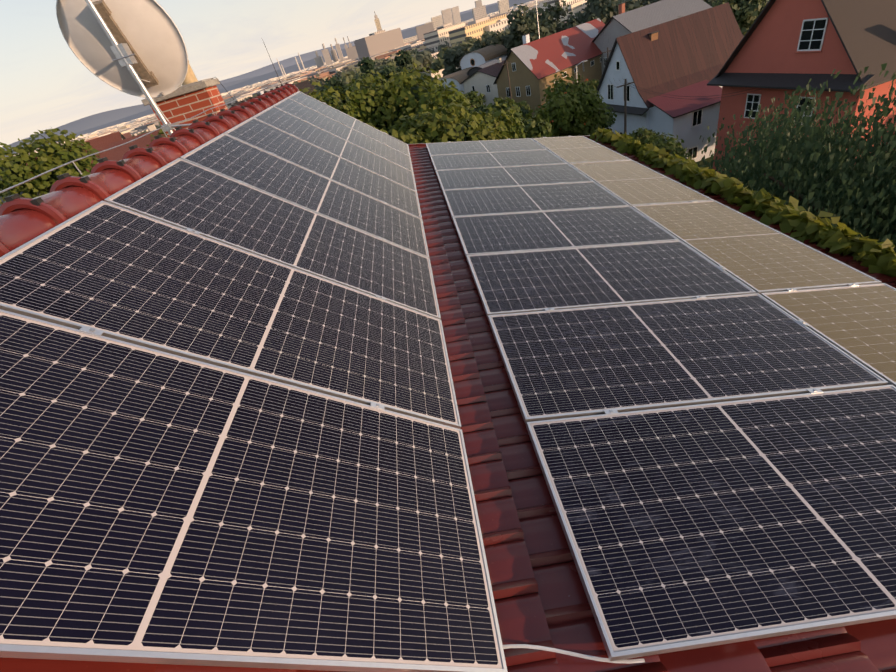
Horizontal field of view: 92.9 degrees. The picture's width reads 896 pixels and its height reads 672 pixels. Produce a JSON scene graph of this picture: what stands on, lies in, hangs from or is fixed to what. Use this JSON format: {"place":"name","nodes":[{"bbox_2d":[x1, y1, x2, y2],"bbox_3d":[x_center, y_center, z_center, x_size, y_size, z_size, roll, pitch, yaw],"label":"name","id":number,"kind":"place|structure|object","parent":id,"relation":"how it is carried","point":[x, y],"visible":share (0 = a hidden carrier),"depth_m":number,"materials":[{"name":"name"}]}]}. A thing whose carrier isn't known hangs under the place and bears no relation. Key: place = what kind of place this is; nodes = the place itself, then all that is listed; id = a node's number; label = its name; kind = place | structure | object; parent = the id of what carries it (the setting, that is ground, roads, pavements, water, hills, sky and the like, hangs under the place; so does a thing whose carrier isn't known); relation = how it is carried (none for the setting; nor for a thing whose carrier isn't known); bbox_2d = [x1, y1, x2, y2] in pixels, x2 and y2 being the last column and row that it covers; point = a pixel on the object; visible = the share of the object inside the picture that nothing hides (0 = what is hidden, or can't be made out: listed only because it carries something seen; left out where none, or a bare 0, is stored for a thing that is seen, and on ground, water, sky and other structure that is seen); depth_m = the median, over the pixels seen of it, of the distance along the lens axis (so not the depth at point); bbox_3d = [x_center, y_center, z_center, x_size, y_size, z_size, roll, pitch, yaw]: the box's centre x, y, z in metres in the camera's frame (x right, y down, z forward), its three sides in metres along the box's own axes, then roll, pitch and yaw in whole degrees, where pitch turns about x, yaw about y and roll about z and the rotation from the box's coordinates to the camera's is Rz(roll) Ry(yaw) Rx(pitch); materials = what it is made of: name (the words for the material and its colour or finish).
{"place":"outdoors","nodes":[
{"label":"outdoors","id":0,"kind":"place"},
{"bbox_2d":[0,657,345,671],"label":"roof tiles","id":1,"kind":"object","parent":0,"point":[25,665],"depth_m":1.04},
{"bbox_2d":[2,11,471,150],"bbox_3d":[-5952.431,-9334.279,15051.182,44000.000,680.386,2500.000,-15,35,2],"label":"mountains","id":2,"kind":"structure","parent":0,"point":[90,122],"depth_m":14575.92,"materials":[{"name":"grey"}]},
{"bbox_2d":[0,0,499,146],"label":"sky","id":3,"kind":"structure","parent":0,"point":[44,85],"materials":[{"name":"white"}]},
{"bbox_2d":[5,0,533,156],"bbox_3d":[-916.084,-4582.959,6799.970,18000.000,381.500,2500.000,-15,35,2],"label":"hills","id":4,"kind":"structure","parent":0,"point":[405,34],"depth_m":6222.20,"materials":[{"name":"grey"}]},
{"bbox_2d":[219,3,496,83],"bbox_3d":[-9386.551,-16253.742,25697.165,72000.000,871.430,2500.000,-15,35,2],"label":"mountains","id":5,"kind":"structure","parent":0,"point":[288,62],"depth_m":24921.03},
{"bbox_2d":[0,0,767,190],"bbox_3d":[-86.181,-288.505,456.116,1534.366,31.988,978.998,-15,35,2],"label":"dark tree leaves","id":6,"kind":"object","parent":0,"point":[507,41],"visible":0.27,"depth_m":93.66,"materials":[{"name":"green plant"}]},
{"bbox_2d":[322,0,763,83],"bbox_3d":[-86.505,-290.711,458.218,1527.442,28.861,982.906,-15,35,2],"label":"tree foliage","id":7,"kind":"object","parent":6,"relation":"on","point":[560,9],"depth_m":89.64,"materials":[{"name":"green plant"}]},
{"bbox_2d":[29,2,747,168],"bbox_3d":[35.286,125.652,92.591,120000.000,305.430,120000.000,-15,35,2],"label":"ground","id":8,"kind":"structure","parent":0,"point":[699,165],"depth_m":101.06,"materials":[{"name":"green plant"}]},
{"bbox_2d":[0,187,49,205],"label":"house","id":9,"kind":"structure","parent":8,"relation":"on","point":[38,194],"depth_m":21.92,"materials":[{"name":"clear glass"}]},
{"bbox_2d":[26,131,125,172],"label":"neighbouring roof","id":10,"kind":"structure","parent":8,"relation":"on","point":[99,144],"depth_m":58.75,"materials":[{"name":"red tile"}]},
{"bbox_2d":[122,132,131,138],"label":"house","id":11,"kind":"structure","parent":8,"relation":"on","point":[127,135],"depth_m":96.10,"materials":[{"name":"red tile"}]},
{"bbox_2d":[109,123,165,160],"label":"house","id":12,"kind":"structure","parent":8,"relation":"on","point":[117,153],"depth_m":44.96,"materials":[{"name":"red tile"}]},
{"bbox_2d":[233,80,316,105],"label":"house","id":13,"kind":"structure","parent":8,"relation":"on","point":[304,84],"depth_m":81.26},
{"bbox_2d":[13,0,616,158],"bbox_3d":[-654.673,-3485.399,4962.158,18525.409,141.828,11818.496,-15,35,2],"label":"town buildings","id":14,"kind":"structure","parent":8,"relation":"on","point":[384,44],"depth_m":340.32,"materials":[{"name":"beige concrete"}]},
{"bbox_2d":[0,58,668,203],"bbox_3d":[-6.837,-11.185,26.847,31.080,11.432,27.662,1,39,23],"label":"trees","id":15,"kind":"object","parent":8,"relation":"on","point":[429,118],"visible":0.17,"depth_m":19.48,"materials":[{"name":"green plant"}]},
{"bbox_2d":[423,67,459,77],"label":"house","id":16,"kind":"structure","parent":8,"relation":"on","point":[432,74],"depth_m":124.29,"materials":[{"name":"white tile"}]},
{"bbox_2d":[0,16,895,189],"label":"trees","id":17,"kind":"object","parent":8,"relation":"on","point":[370,64],"visible":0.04,"depth_m":38.52,"materials":[{"name":"green plant"}]},
{"bbox_2d":[431,44,506,93],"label":"house roof","id":18,"kind":"structure","parent":8,"relation":"on","point":[470,63],"depth_m":93.68,"materials":[{"name":"white"}]},
{"bbox_2d":[460,57,504,105],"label":"white house","id":19,"kind":"structure","parent":8,"relation":"on","point":[482,81],"depth_m":82.62,"materials":[{"name":"brown"}]},
{"bbox_2d":[493,18,604,115],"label":"tan house","id":20,"kind":"structure","parent":8,"relation":"on","point":[535,67],"depth_m":70.83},
{"bbox_2d":[317,79,788,204],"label":"tree leaves","id":21,"kind":"object","parent":8,"relation":"on","point":[532,127],"visible":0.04,"depth_m":20.15,"materials":[{"name":"green plant"}]},
{"bbox_2d":[502,4,759,133],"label":"power lines","id":22,"kind":"object","parent":8,"relation":"on","point":[625,103],"visible":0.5,"depth_m":34.35,"materials":[{"name":"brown metal"}]},
{"bbox_2d":[596,2,742,161],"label":"white house","id":23,"kind":"structure","parent":8,"relation":"on","point":[687,55],"depth_m":39.69,"materials":[{"name":"brown"}]},
{"bbox_2d":[687,109,702,158],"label":"windows","id":24,"kind":"structure","parent":23,"relation":"in","point":[696,118],"depth_m":38.00,"materials":[{"name":"black glass"}]},
{"bbox_2d":[468,105,894,237],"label":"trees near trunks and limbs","id":25,"kind":"object","parent":8,"relation":"on","point":[771,178],"depth_m":11.62,"materials":[{"name":"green plant"}]},
{"bbox_2d":[685,63,895,252],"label":"dark tree leaves","id":26,"kind":"object","parent":8,"relation":"on","point":[813,163],"visible":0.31,"depth_m":10.91,"materials":[{"name":"green plant"}]},
{"bbox_2d":[707,0,895,178],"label":"pink house","id":27,"kind":"structure","parent":8,"relation":"on","point":[789,46],"depth_m":23.27,"materials":[{"name":"pink paint"}]},
{"bbox_2d":[592,0,711,73],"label":"house","id":28,"kind":"structure","parent":0,"point":[623,23],"depth_m":69.03,"materials":[{"name":"grey paint"}]},
{"bbox_2d":[409,137,895,671],"bbox_3d":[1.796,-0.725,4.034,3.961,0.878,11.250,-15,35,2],"label":"roof tiles","id":29,"kind":"object","parent":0,"point":[553,611],"visible":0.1,"depth_m":1.80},
{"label":"house walls","id":30,"kind":"object","parent":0,"visible":0},
{"bbox_3d":[-3.773,0.533,4.222,4.022,3.378,11.400,-15,35,2],"label":"roof","id":31,"kind":"object","parent":30,"relation":"on","visible":0},
{"bbox_2d":[56,0,237,134],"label":"dish mast","id":32,"kind":"object","parent":31,"relation":"on","point":[125,53],"visible":0.9,"depth_m":4.00,"materials":[{"name":"metal"}]},
{"bbox_2d":[58,0,186,96],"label":"satellite dish","id":33,"kind":"object","parent":32,"relation":"on","point":[150,31],"visible":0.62,"depth_m":4.11,"materials":[{"name":"paint"}]},
{"bbox_2d":[0,83,298,256],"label":"ridge tiles","id":34,"kind":"object","parent":31,"relation":"on","point":[23,220],"visible":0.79,"depth_m":2.61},
{"bbox_2d":[0,39,293,205],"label":"ridge wire and clips","id":35,"kind":"object","parent":34,"relation":"attached to","point":[39,200],"visible":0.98,"depth_m":2.84,"materials":[{"name":"grey metal"}]},
{"bbox_2d":[150,85,227,136],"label":"chimney bricks","id":36,"kind":"object","parent":31,"relation":"on","point":[183,107],"visible":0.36,"depth_m":5.17,"materials":[{"name":"red brick"}]},
{"bbox_2d":[141,78,219,105],"bbox_3d":[-3.264,-3.006,5.220,0.800,0.082,0.480,-15,35,2],"label":"chimney cap","id":37,"kind":"object","parent":36,"relation":"on","point":[193,86],"visible":0.65,"depth_m":5.04,"materials":[{"name":"grey concrete"}]},
{"bbox_2d":[182,60,197,85],"bbox_3d":[-3.166,-3.166,5.122,0.210,0.325,0.210,-15,35,2],"label":"chimney flue","id":38,"kind":"object","parent":37,"relation":"on","point":[190,77],"visible":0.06,"depth_m":5.10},
{"bbox_2d":[0,91,895,671],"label":"solar panels","id":39,"kind":"object","parent":31,"relation":"on","point":[230,431],"visible":1,"depth_m":1.91,"materials":[{"name":"glass"}]},
{"bbox_2d":[408,135,595,146],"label":"verge tiles","id":40,"kind":"object","parent":31,"relation":"attached to","point":[424,144],"visible":0.08,"depth_m":8.59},
{"bbox_2d":[590,127,895,281],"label":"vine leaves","id":41,"kind":"object","parent":31,"relation":"attached to","point":[874,255],"visible":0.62,"depth_m":4.73,"materials":[{"name":"green plant"}]},
{"bbox_3d":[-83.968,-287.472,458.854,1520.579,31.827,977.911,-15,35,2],"label":"tree trunks","id":42,"kind":"structure","parent":0,"visible":0},
{"bbox_2d":[0,0,768,180],"bbox_3d":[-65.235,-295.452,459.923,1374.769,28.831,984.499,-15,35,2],"label":"tree leaves","id":43,"kind":"object","parent":42,"relation":"attached to","point":[437,64],"visible":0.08,"depth_m":121.44,"materials":[{"name":"green plant"}]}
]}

